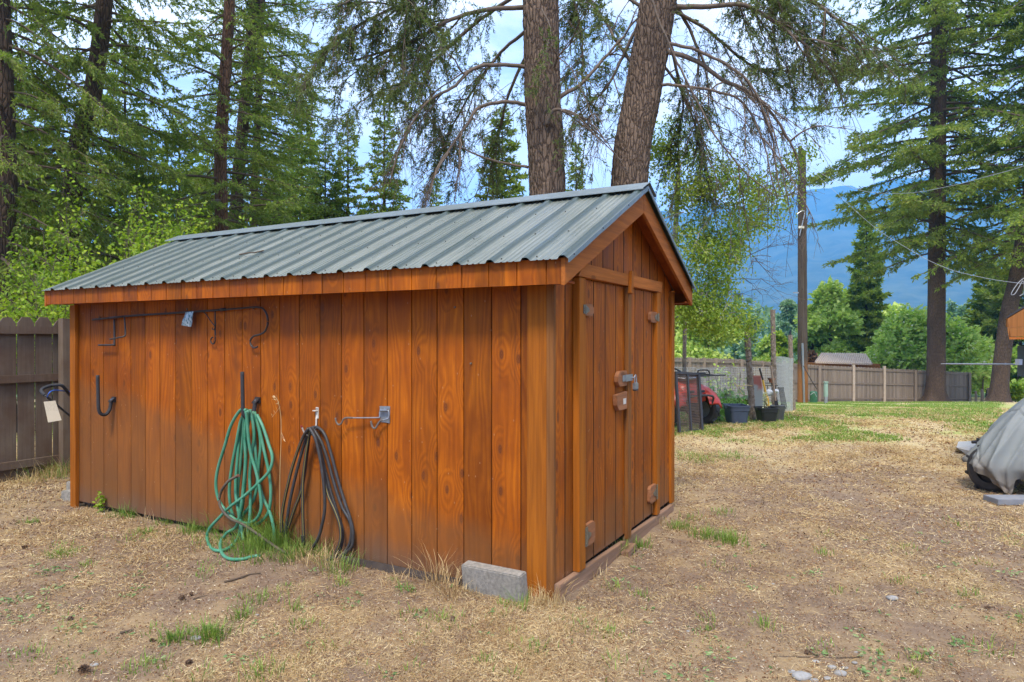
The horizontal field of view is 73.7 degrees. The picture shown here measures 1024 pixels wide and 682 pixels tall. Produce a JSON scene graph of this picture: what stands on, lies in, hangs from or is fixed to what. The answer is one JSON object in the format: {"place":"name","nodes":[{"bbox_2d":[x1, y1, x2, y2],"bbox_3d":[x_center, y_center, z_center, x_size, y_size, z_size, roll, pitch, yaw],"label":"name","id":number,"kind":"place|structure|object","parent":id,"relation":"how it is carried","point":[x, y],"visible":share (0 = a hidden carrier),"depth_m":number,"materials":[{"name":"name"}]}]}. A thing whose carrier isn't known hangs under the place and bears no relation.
{"place":"outdoors","nodes":[
{"label":"outdoors","id":0,"kind":"place"},
{"bbox_2d":[0,360,1023,681],"bbox_3d":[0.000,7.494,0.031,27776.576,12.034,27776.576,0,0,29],"label":"ground","id":1,"kind":"structure","parent":0,"point":[812,610],"depth_m":4.02,"materials":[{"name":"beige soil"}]},
{"bbox_2d":[0,255,69,371],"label":"leafy shrub","id":2,"kind":"object","parent":1,"relation":"on","point":[27,312],"visible":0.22,"depth_m":8.52,"materials":[{"name":"green plant"}]},
{"bbox_2d":[0,317,69,481],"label":"picket fence","id":3,"kind":"object","parent":1,"relation":"on","point":[32,377],"visible":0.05,"depth_m":7.69,"materials":[{"name":"brown wood"}]},
{"bbox_2d":[39,383,69,421],"bbox_3d":[-4.008,0.996,7.625,0.748,1.112,2.073,0,0,43],"label":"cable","id":4,"kind":"object","parent":3,"relation":"hanging from","point":[52,410],"visible":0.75,"depth_m":6.85,"materials":[{"name":"black plastic"}]},
{"bbox_2d":[16,454,69,480],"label":"grass","id":5,"kind":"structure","parent":1,"relation":"on","point":[59,475],"depth_m":7.65,"materials":[{"name":"green plant"}]},
{"bbox_2d":[13,74,91,293],"bbox_3d":[-13.375,-2.863,18.055,3.703,9.383,3.880,0,0,29],"label":"fir tree","id":6,"kind":"object","parent":1,"relation":"on","point":[35,242],"visible":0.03,"depth_m":18.00,"materials":[{"name":"green plant"}]},
{"bbox_2d":[14,100,109,392],"bbox_3d":[-13.797,-2.721,20.119,4.257,9.434,4.041,0,0,29],"label":"fir tree","id":7,"kind":"object","parent":1,"relation":"on","point":[67,138],"depth_m":19.79,"materials":[{"name":"green plant"}]},
{"bbox_2d":[61,489,69,500],"bbox_3d":[-4.180,1.496,6.607,0.320,0.100,0.140,0,0,21],"label":"concrete block","id":8,"kind":"object","parent":1,"relation":"on","point":[65,495],"depth_m":6.58,"materials":[{"name":"grey concrete"}]},
{"bbox_2d":[0,0,168,432],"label":"fir tree","id":9,"kind":"object","parent":1,"relation":"on","point":[12,153],"visible":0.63,"depth_m":11.00,"materials":[{"name":"green plant"}]},
{"bbox_2d":[78,664,90,673],"bbox_3d":[-1.973,1.515,3.154,0.062,0.051,0.051,0,0,29],"label":"pine cone","id":10,"kind":"object","parent":1,"relation":"on","point":[83,668],"visible":0.99,"depth_m":3.15,"materials":[{"name":"brown plant"}]},
{"bbox_2d":[0,159,173,356],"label":"leafy shrub","id":11,"kind":"object","parent":1,"relation":"on","point":[67,275],"visible":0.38,"depth_m":9.50,"materials":[{"name":"green plant"}]},
{"bbox_2d":[92,491,106,512],"bbox_3d":[-3.681,1.441,6.105,0.105,0.206,0.119,0,0,-9],"label":"weed sprig","id":12,"kind":"object","parent":1,"relation":"on","point":[103,499],"visible":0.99,"depth_m":6.10,"materials":[{"name":"green plant"}]},
{"bbox_2d":[1,0,241,399],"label":"fir tree","id":13,"kind":"object","parent":1,"relation":"on","point":[99,28],"visible":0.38,"depth_m":13.38,"materials":[{"name":"green plant"}]},
{"bbox_2d":[78,24,182,263],"bbox_3d":[-11.913,-3.805,21.026,4.203,11.755,4.373,0,0,29],"label":"fir tree","id":14,"kind":"object","parent":1,"relation":"on","point":[135,114],"visible":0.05,"depth_m":20.85,"materials":[{"name":"green plant"}]},
{"bbox_2d":[95,150,166,265],"bbox_3d":[-9.341,-1.489,17.097,2.999,6.452,2.682,0,0,29],"label":"fir tree","id":15,"kind":"object","parent":1,"relation":"on","point":[144,203],"visible":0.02,"depth_m":16.87,"materials":[{"name":"green plant"}]},
{"bbox_2d":[145,116,214,234],"bbox_3d":[-11.539,-2.780,23.944,4.578,10.163,4.850,0,0,29],"label":"fir tree","id":16,"kind":"object","parent":1,"relation":"on","point":[187,162],"visible":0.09,"depth_m":23.70,"materials":[{"name":"green plant"}]},
{"bbox_2d":[110,178,251,252],"bbox_3d":[-5.553,-1.086,10.978,3.799,2.578,2.160,0,0,29],"label":"leafy shrub","id":17,"kind":"object","parent":1,"relation":"on","point":[179,228],"visible":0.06,"depth_m":10.49,"materials":[{"name":"green plant"}]},
{"bbox_2d":[182,142,229,232],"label":"fir tree","id":18,"kind":"object","parent":1,"relation":"on","point":[208,166],"visible":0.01,"depth_m":25.68,"materials":[{"name":"green plant"}]},
{"bbox_2d":[108,0,323,249],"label":"fir tree","id":19,"kind":"object","parent":1,"relation":"on","point":[220,208],"visible":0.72,"depth_m":16.36,"materials":[{"name":"green plant"}]},
{"bbox_2d":[103,498,365,577],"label":"long grass","id":20,"kind":"structure","parent":1,"relation":"on","point":[253,542],"depth_m":4.91,"materials":[{"name":"green plant"}]},
{"bbox_2d":[168,0,331,231],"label":"fir tree","id":21,"kind":"object","parent":1,"relation":"on","point":[304,170],"visible":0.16,"depth_m":21.80,"materials":[{"name":"green plant"}]},
{"bbox_2d":[218,474,286,553],"bbox_3d":[-1.898,1.244,4.993,0.732,0.516,0.038,0,0,30],"label":"hose","id":22,"kind":"object","parent":1,"relation":"on","point":[221,507],"visible":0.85,"depth_m":5.09,"materials":[{"name":"rubber"}]},
{"bbox_2d":[192,0,343,231],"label":"fir tree","id":23,"kind":"object","parent":1,"relation":"on","point":[261,218],"visible":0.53,"depth_m":18.85,"materials":[{"name":"green plant"}]},
{"bbox_2d":[258,158,302,226],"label":"fir tree","id":24,"kind":"object","parent":1,"relation":"on","point":[289,171],"visible":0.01,"depth_m":27.94,"materials":[{"name":"green plant"}]},
{"bbox_2d":[274,106,329,221],"bbox_3d":[-9.214,-3.913,30.106,5.629,13.304,5.175,0,0,29],"label":"fir tree","id":25,"kind":"object","parent":1,"relation":"on","point":[308,160],"visible":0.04,"depth_m":29.55,"materials":[{"name":"green plant"}]},
{"bbox_2d":[301,134,350,220],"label":"fir tree","id":26,"kind":"object","parent":1,"relation":"on","point":[337,202],"visible":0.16,"depth_m":24.80,"materials":[{"name":"green plant"}]},
{"bbox_2d":[0,451,674,610],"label":"dry tufts","id":27,"kind":"object","parent":1,"relation":"on","point":[544,597],"visible":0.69,"depth_m":4.52,"materials":[{"name":"plant"}]},
{"bbox_2d":[323,111,367,217],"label":"fir tree","id":28,"kind":"object","parent":1,"relation":"on","point":[347,158],"visible":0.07,"depth_m":25.81,"materials":[{"name":"green plant"}]},
{"bbox_2d":[42,182,696,600],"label":"garden shed","id":29,"kind":"structure","parent":1,"relation":"on","point":[496,356],"depth_m":4.77,"materials":[{"name":"brown wood"}]},
{"bbox_2d":[96,375,115,415],"bbox_3d":[-3.574,0.479,6.006,0.056,0.365,0.162,0,0,29],"label":"utility hook","id":30,"kind":"object","parent":29,"relation":"attached to","point":[110,401],"visible":1,"depth_m":5.95,"materials":[{"name":"black metal"}]},
{"bbox_2d":[92,306,268,348],"bbox_3d":[-2.816,-0.104,5.606,2.267,0.320,0.090,0,0,29],"label":"shepherd hook","id":31,"kind":"object","parent":29,"relation":"attached to","point":[114,338],"visible":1,"depth_m":5.68,"materials":[{"name":"black metal"}]},
{"bbox_2d":[182,312,193,326],"bbox_3d":[-2.615,-0.175,5.500,0.150,0.123,0.023,0,0,29],"label":"plastic packet","id":32,"kind":"object","parent":31,"relation":"hanging from","point":[187,319],"visible":1,"depth_m":5.48,"materials":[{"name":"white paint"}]},
{"bbox_2d":[203,311,215,343],"bbox_3d":[-2.434,-0.105,5.435,0.235,0.266,0.016,0,0,29],"label":"plant bracket","id":33,"kind":"object","parent":31,"relation":"hanging from","point":[214,324],"visible":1,"depth_m":5.38,"materials":[{"name":"black metal"}]},
{"bbox_2d":[240,372,260,419],"bbox_3d":[-1.963,0.410,5.112,0.056,0.365,0.162,0,0,29],"label":"utility hook","id":34,"kind":"object","parent":29,"relation":"attached to","point":[256,400],"visible":0.88,"depth_m":5.05,"materials":[{"name":"black metal"}]},
{"bbox_2d":[205,408,274,560],"bbox_3d":[-2.090,1.013,5.012,0.836,1.035,0.400,0,0,29],"label":"garden hose","id":35,"kind":"object","parent":34,"relation":"hanging from","point":[242,439],"visible":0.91,"depth_m":5.11,"materials":[{"name":"green rubber"}]},
{"bbox_2d":[300,407,318,435],"bbox_3d":[-1.433,0.573,4.825,0.040,0.200,0.152,0,0,29],"label":"white hook","id":36,"kind":"object","parent":29,"relation":"attached to","point":[317,413],"visible":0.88,"depth_m":4.88,"materials":[{"name":"paint"}]},
{"bbox_2d":[280,426,354,561],"bbox_3d":[-1.395,1.052,4.805,0.688,0.912,0.158,0,0,29],"label":"black hose","id":37,"kind":"object","parent":36,"relation":"hanging from","point":[326,485],"visible":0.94,"depth_m":4.77,"materials":[{"name":"rubber"}]},
{"bbox_2d":[335,406,389,428],"bbox_3d":[-1.021,0.513,4.628,0.445,0.156,0.052,0,0,19],"label":"tool hook","id":38,"kind":"object","parent":29,"relation":"attached to","point":[384,414],"visible":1,"depth_m":4.58,"materials":[{"name":"grey metal"}]},
{"bbox_2d":[583,280,633,561],"bbox_3d":[0.645,0.503,4.581,0.076,1.773,0.888,0,0,29],"label":"door","id":39,"kind":"structure","parent":29,"relation":"in","point":[606,400],"depth_m":4.58,"materials":[{"name":"brown wood"}]},
{"bbox_2d":[623,287,658,533],"bbox_3d":[0.995,0.500,5.235,0.053,1.773,0.752,0,0,29],"label":"door","id":40,"kind":"structure","parent":29,"relation":"in","point":[644,492],"depth_m":5.26,"materials":[{"name":"brown wood"}]},
{"bbox_2d":[356,91,411,214],"bbox_3d":[-4.651,-3.261,23.920,3.510,11.110,3.362,0,0,8],"label":"fir tree","id":41,"kind":"object","parent":1,"relation":"on","point":[377,173],"visible":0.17,"depth_m":23.77,"materials":[{"name":"green plant"}]},
{"bbox_2d":[338,555,462,585],"bbox_3d":[-0.724,1.492,4.455,1.050,0.065,0.103,0,0,29],"label":"metal edging","id":42,"kind":"object","parent":1,"relation":"on","point":[388,568],"visible":0.54,"depth_m":4.44,"materials":[{"name":"metal"}]},
{"bbox_2d":[429,178,443,206],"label":"fir tree","id":43,"kind":"object","parent":1,"relation":"on","point":[436,194],"visible":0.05,"depth_m":26.89,"materials":[{"name":"green plant"}]},
{"bbox_2d":[274,0,692,214],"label":"fir tree","id":44,"kind":"object","parent":1,"relation":"on","point":[543,109],"visible":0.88,"depth_m":9.94,"materials":[{"name":"green plant"}]},
{"bbox_2d":[461,560,527,602],"bbox_3d":[-0.103,1.442,4.029,0.439,0.234,0.100,0,0,35],"label":"concrete block","id":45,"kind":"object","parent":1,"relation":"on","point":[491,580],"depth_m":3.98,"materials":[{"name":"grey concrete"}]},
{"bbox_2d":[475,106,528,200],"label":"fir tree","id":46,"kind":"object","parent":1,"relation":"on","point":[516,189],"visible":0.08,"depth_m":18.82,"materials":[{"name":"green plant"}]},
{"bbox_2d":[0,408,1023,681],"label":"bark crumbs","id":47,"kind":"object","parent":1,"relation":"on","point":[600,580],"visible":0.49,"depth_m":4.20,"materials":[{"name":"brown plant"}]},
{"bbox_2d":[0,449,1023,681],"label":"grass tufts","id":48,"kind":"object","parent":1,"relation":"on","point":[213,634],"visible":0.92,"depth_m":3.67,"materials":[{"name":"green plant"}]},
{"bbox_2d":[0,408,1023,681],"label":"wood chips","id":49,"kind":"object","parent":1,"relation":"on","point":[602,584],"visible":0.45,"depth_m":4.26,"materials":[{"name":"brown wood"}]},
{"bbox_2d":[0,531,1023,681],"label":"weeds","id":50,"kind":"object","parent":1,"relation":"on","point":[863,668],"visible":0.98,"depth_m":3.60,"materials":[{"name":"green plant"}]},
{"bbox_2d":[565,142,586,191],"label":"fir tree","id":51,"kind":"object","parent":1,"relation":"on","point":[572,169],"visible":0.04,"depth_m":22.94,"materials":[{"name":"green plant"}]},
{"bbox_2d":[681,320,686,413],"bbox_3d":[3.652,0.537,14.505,0.120,2.105,0.100,0,0,-4],"label":"garden post","id":52,"kind":"object","parent":1,"relation":"on","point":[684,355],"visible":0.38,"depth_m":14.47,"materials":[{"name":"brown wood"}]},
{"bbox_2d":[675,371,703,432],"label":"ramp","id":53,"kind":"structure","parent":1,"relation":"on","point":[688,401],"depth_m":11.21,"materials":[{"name":"black metal"}]},
{"bbox_2d":[675,368,725,424],"bbox_3d":[2.722,0.993,12.509,1.327,1.042,2.086,0,0,-34],"label":"quad bike","id":54,"kind":"object","parent":1,"relation":"on","point":[711,404],"visible":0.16,"depth_m":11.90,"materials":[{"name":"red rubber"}]},
{"bbox_2d":[675,315,743,359],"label":"deciduous tree","id":55,"kind":"object","parent":1,"relation":"on","point":[697,350],"visible":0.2,"depth_m":50.74,"materials":[{"name":"green plant"}]},
{"bbox_2d":[678,367,747,398],"bbox_3d":[3.224,0.800,13.062,2.848,0.643,0.316,0,0,-12],"label":"wire fence","id":56,"kind":"object","parent":1,"relation":"on","point":[714,382],"visible":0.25,"depth_m":13.21,"materials":[{"name":"grey metal"}]},
{"bbox_2d":[675,367,770,404],"bbox_3d":[5.631,1.299,18.659,2.988,1.192,0.303,0,0,0],"label":"wire fence","id":57,"kind":"object","parent":1,"relation":"on","point":[754,374],"visible":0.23,"depth_m":18.72,"materials":[{"name":"grey metal"}]},
{"bbox_2d":[707,384,744,416],"bbox_3d":[3.999,1.278,13.477,1.107,0.867,0.549,0,0,29],"label":"vegetable plant","id":58,"kind":"object","parent":1,"relation":"on","point":[734,398],"visible":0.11,"depth_m":13.40,"materials":[{"name":"green plant"}]},
{"bbox_2d":[519,0,935,276],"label":"fir tree","id":59,"kind":"object","parent":1,"relation":"on","point":[652,48],"visible":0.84,"depth_m":10.22,"materials":[{"name":"green plant"}]},
{"bbox_2d":[716,391,747,405],"bbox_3d":[4.407,1.351,14.015,0.817,0.686,0.556,0,0,29],"label":"vegetable plant","id":60,"kind":"object","parent":1,"relation":"on","point":[739,400],"visible":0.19,"depth_m":13.98,"materials":[{"name":"green plant"}]},
{"bbox_2d":[723,403,749,423],"bbox_3d":[4.087,1.327,12.456,0.421,0.330,0.509,0,0,0],"label":"storage tote","id":61,"kind":"object","parent":1,"relation":"on","point":[736,412],"visible":0.98,"depth_m":12.25,"materials":[{"name":"plastic"}]},
{"bbox_2d":[649,92,828,355],"bbox_3d":[3.553,-1.366,11.557,3.440,5.695,1.962,0,0,6],"label":"birch tree","id":62,"kind":"object","parent":1,"relation":"on","point":[700,312],"visible":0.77,"depth_m":11.30,"materials":[{"name":"green plant"}]},
{"bbox_2d":[727,327,759,360],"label":"deciduous tree","id":63,"kind":"object","parent":1,"relation":"on","point":[735,353],"visible":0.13,"depth_m":120.56,"materials":[{"name":"green plant"}]},
{"bbox_2d":[736,314,761,359],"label":"deciduous tree","id":64,"kind":"object","parent":1,"relation":"on","point":[741,346],"visible":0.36,"depth_m":94.20,"materials":[{"name":"green plant"}]},
{"bbox_2d":[744,328,755,419],"bbox_3d":[4.528,0.627,13.007,0.232,1.772,0.146,0,0,4],"label":"garden post","id":65,"kind":"object","parent":1,"relation":"on","point":[750,389],"visible":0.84,"depth_m":12.96,"materials":[{"name":"grey wood"}]},
{"bbox_2d":[753,376,763,418],"bbox_3d":[4.837,1.107,13.336,0.496,0.878,0.073,0,0,-36],"label":"corrugated panel","id":66,"kind":"object","parent":1,"relation":"on","point":[758,393],"visible":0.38,"depth_m":13.31,"materials":[{"name":"grey metal"}]},
{"bbox_2d":[752,335,770,360],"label":"deciduous tree","id":67,"kind":"object","parent":1,"relation":"on","point":[763,354],"visible":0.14,"depth_m":59.71,"materials":[{"name":"green plant"}]},
{"bbox_2d":[754,406,779,421],"bbox_3d":[4.692,1.355,12.606,0.399,0.270,0.424,0,0,0],"label":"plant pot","id":68,"kind":"object","parent":1,"relation":"on","point":[769,413],"visible":0.98,"depth_m":12.43,"materials":[{"name":"plastic"}]},
{"bbox_2d":[770,310,776,404],"bbox_3d":[5.745,0.466,15.002,0.158,2.309,0.145,0,0,29],"label":"garden post","id":69,"kind":"object","parent":1,"relation":"on","point":[773,344],"visible":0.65,"depth_m":14.96,"materials":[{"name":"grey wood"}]},
{"bbox_2d":[770,405,785,420],"bbox_3d":[5.095,1.380,13.106,0.297,0.290,0.298,0,0,29],"label":"garden bucket","id":70,"kind":"object","parent":1,"relation":"on","point":[781,412],"visible":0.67,"depth_m":13.00,"materials":[{"name":"grey plastic"}]},
{"bbox_2d":[766,329,796,363],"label":"deciduous tree","id":71,"kind":"object","parent":1,"relation":"on","point":[781,344],"visible":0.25,"depth_m":55.41,"materials":[{"name":"green plant"}]},
{"bbox_2d":[776,356,792,411],"bbox_3d":[6.219,1.015,15.604,0.022,1.361,1.488,0,0,37],"label":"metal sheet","id":72,"kind":"object","parent":1,"relation":"on","point":[785,365],"visible":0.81,"depth_m":15.58,"materials":[{"name":"grey metal"}]},
{"bbox_2d":[776,298,797,360],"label":"deciduous tree","id":73,"kind":"object","parent":1,"relation":"on","point":[790,306],"visible":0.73,"depth_m":109.44,"materials":[{"name":"green plant"}]},
{"bbox_2d":[788,335,795,410],"bbox_3d":[7.171,0.815,17.501,0.203,1.937,0.137,0,0,-7],"label":"garden post","id":74,"kind":"object","parent":1,"relation":"on","point":[790,352],"visible":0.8,"depth_m":17.46,"materials":[{"name":"grey wood"}]},
{"bbox_2d":[792,671,811,680],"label":"stone","id":75,"kind":"object","parent":1,"relation":"on","point":[800,675],"visible":0.96,"depth_m":3.01,"materials":[{"name":"white stone"}]},
{"bbox_2d":[793,147,816,402],"bbox_3d":[13.229,-2.991,30.776,1.004,11.644,0.795,0,0,29],"label":"utility pole","id":76,"kind":"object","parent":1,"relation":"on","point":[802,372],"visible":0.76,"depth_m":30.82,"materials":[{"name":"brown wood"}]},
{"bbox_2d":[806,164,1022,283],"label":"overhead cable","id":77,"kind":"object","parent":76,"relation":"attached to","point":[925,258],"visible":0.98,"depth_m":12.46,"materials":[{"name":"grey plastic"}]},
{"bbox_2d":[808,163,1022,193],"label":"overhead cable","id":78,"kind":"object","parent":76,"relation":"attached to","point":[928,190],"visible":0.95,"depth_m":16.49,"materials":[{"name":"grey plastic"}]},
{"bbox_2d":[793,303,832,363],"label":"deciduous tree","id":79,"kind":"object","parent":1,"relation":"on","point":[810,345],"visible":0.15,"depth_m":61.78,"materials":[{"name":"green plant"}]},
{"bbox_2d":[808,349,817,361],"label":"shrub","id":80,"kind":"object","parent":1,"relation":"on","point":[812,355],"visible":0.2,"depth_m":49.76,"materials":[{"name":"brown plant"}]},
{"bbox_2d":[773,656,861,657],"bbox_3d":[1.441,1.488,3.219,0.415,0.012,0.021,0,0,1],"label":"fallen stick","id":81,"kind":"object","parent":1,"relation":"on","point":[816,657],"visible":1,"depth_m":3.22,"materials":[{"name":"brown wood"}]},
{"bbox_2d":[675,357,971,402],"bbox_3d":[16.645,2.228,35.987,29.210,3.359,2.559,0,0,-35],"label":"picket fence","id":82,"kind":"object","parent":1,"relation":"on","point":[856,384],"visible":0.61,"depth_m":39.13,"materials":[{"name":"grey wood"}]},
{"bbox_2d":[793,275,865,355],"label":"deciduous tree","id":83,"kind":"object","parent":1,"relation":"on","point":[831,306],"visible":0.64,"depth_m":58.99,"materials":[{"name":"green plant"}]},
{"bbox_2d":[674,401,1004,442],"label":"lawn grass","id":84,"kind":"structure","parent":1,"relation":"on","point":[951,405],"depth_m":13.78,"materials":[{"name":"green plant"}]},
{"bbox_2d":[808,352,879,368],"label":"neighbor hut","id":85,"kind":"object","parent":1,"relation":"on","point":[857,360],"visible":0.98,"depth_m":46.10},
{"bbox_2d":[835,204,891,367],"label":"fir tree","id":86,"kind":"object","parent":1,"relation":"on","point":[867,296],"visible":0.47,"depth_m":61.30,"materials":[{"name":"green plant"}]},
{"bbox_2d":[713,295,1023,359],"bbox_3d":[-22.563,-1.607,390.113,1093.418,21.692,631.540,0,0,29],"label":"distant woods","id":87,"kind":"object","parent":1,"relation":"on","point":[767,330],"visible":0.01,"depth_m":164.98,"materials":[{"name":"green plant"}]},
{"bbox_2d":[885,302,907,374],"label":"deciduous tree","id":88,"kind":"object","parent":1,"relation":"on","point":[895,306],"visible":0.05,"depth_m":79.69,"materials":[{"name":"green plant"}]},
{"bbox_2d":[788,0,1023,401],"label":"fir tree","id":89,"kind":"object","parent":1,"relation":"on","point":[943,27],"visible":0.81,"depth_m":40.44,"materials":[{"name":"green plant"}]},
{"bbox_2d":[860,303,995,379],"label":"deciduous tree","id":90,"kind":"object","parent":1,"relation":"on","point":[900,341],"visible":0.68,"depth_m":47.95,"materials":[{"name":"green plant"}]},
{"bbox_2d":[946,298,957,320],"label":"fir tree","id":91,"kind":"object","parent":1,"relation":"on","point":[952,307],"visible":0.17,"depth_m":124.69,"materials":[{"name":"green plant"}]},
{"bbox_2d":[955,302,966,357],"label":"fir tree","id":92,"kind":"object","parent":1,"relation":"on","point":[960,310],"visible":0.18,"depth_m":119.71,"materials":[{"name":"green plant"}]},
{"bbox_2d":[911,0,1023,401],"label":"fir tree","id":93,"kind":"object","parent":1,"relation":"on","point":[999,389],"visible":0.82,"depth_m":37.29,"materials":[{"name":"green plant"}]},
{"bbox_2d":[956,438,979,453],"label":"mower deck","id":94,"kind":"structure","parent":1,"relation":"on","point":[965,447],"depth_m":8.86,"materials":[{"name":"white metal"}]},
{"bbox_2d":[960,353,992,395],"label":"shrub","id":95,"kind":"object","parent":1,"relation":"on","point":[978,383],"visible":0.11,"depth_m":49.98,"materials":[{"name":"green plant"}]},
{"bbox_2d":[959,254,1016,396],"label":"fir tree","id":96,"kind":"object","parent":1,"relation":"on","point":[975,300],"visible":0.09,"depth_m":57.90,"materials":[{"name":"green plant"}]},
{"bbox_2d":[962,398,1023,493],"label":"covered machine","id":97,"kind":"object","parent":1,"relation":"on","point":[993,457],"visible":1,"depth_m":6.60,"materials":[{"name":"grey fabric"}]},
{"bbox_2d":[975,225,1023,393],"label":"fir tree","id":98,"kind":"object","parent":1,"relation":"on","point":[996,297],"visible":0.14,"depth_m":55.28,"materials":[{"name":"green plant"}]},
{"bbox_2d":[983,495,1023,504],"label":"board","id":99,"kind":"object","parent":1,"relation":"on","point":[1007,499],"visible":1,"depth_m":6.24,"materials":[{"name":"white wood"}]},
{"bbox_2d":[987,344,1023,391],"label":"shrub","id":100,"kind":"object","parent":1,"relation":"on","point":[1014,377],"visible":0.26,"depth_m":51.94,"materials":[{"name":"green plant"}]},
{"bbox_2d":[1006,306,1023,376],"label":"wooden porch","id":101,"kind":"object","parent":1,"relation":"on","point":[1015,323],"visible":1,"depth_m":7.20,"materials":[{"name":"brown wood"}]},
{"bbox_2d":[941,363,1014,365],"bbox_3d":[5.409,0.265,7.906,0.052,0.038,0.820,0,0,-32],"label":"metal rod","id":102,"kind":"object","parent":101,"relation":"attached to","point":[1005,364],"visible":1,"depth_m":7.89,"materials":[{"name":"grey metal"}]},
{"bbox_2d":[1010,382,1023,401],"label":"shrub","id":103,"kind":"object","parent":1,"relation":"on","point":[1016,392],"visible":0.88,"depth_m":38.82,"materials":[{"name":"green plant"}]},
{"bbox_2d":[11,0,1023,242],"label":"sky","id":104,"kind":"structure","parent":0,"point":[509,25],"materials":[{"name":"white"}]},
{"bbox_2d":[79,167,1023,342],"bbox_3d":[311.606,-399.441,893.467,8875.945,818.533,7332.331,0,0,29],"label":"mountain","id":105,"kind":"structure","parent":0,"point":[899,285],"depth_m":2125.41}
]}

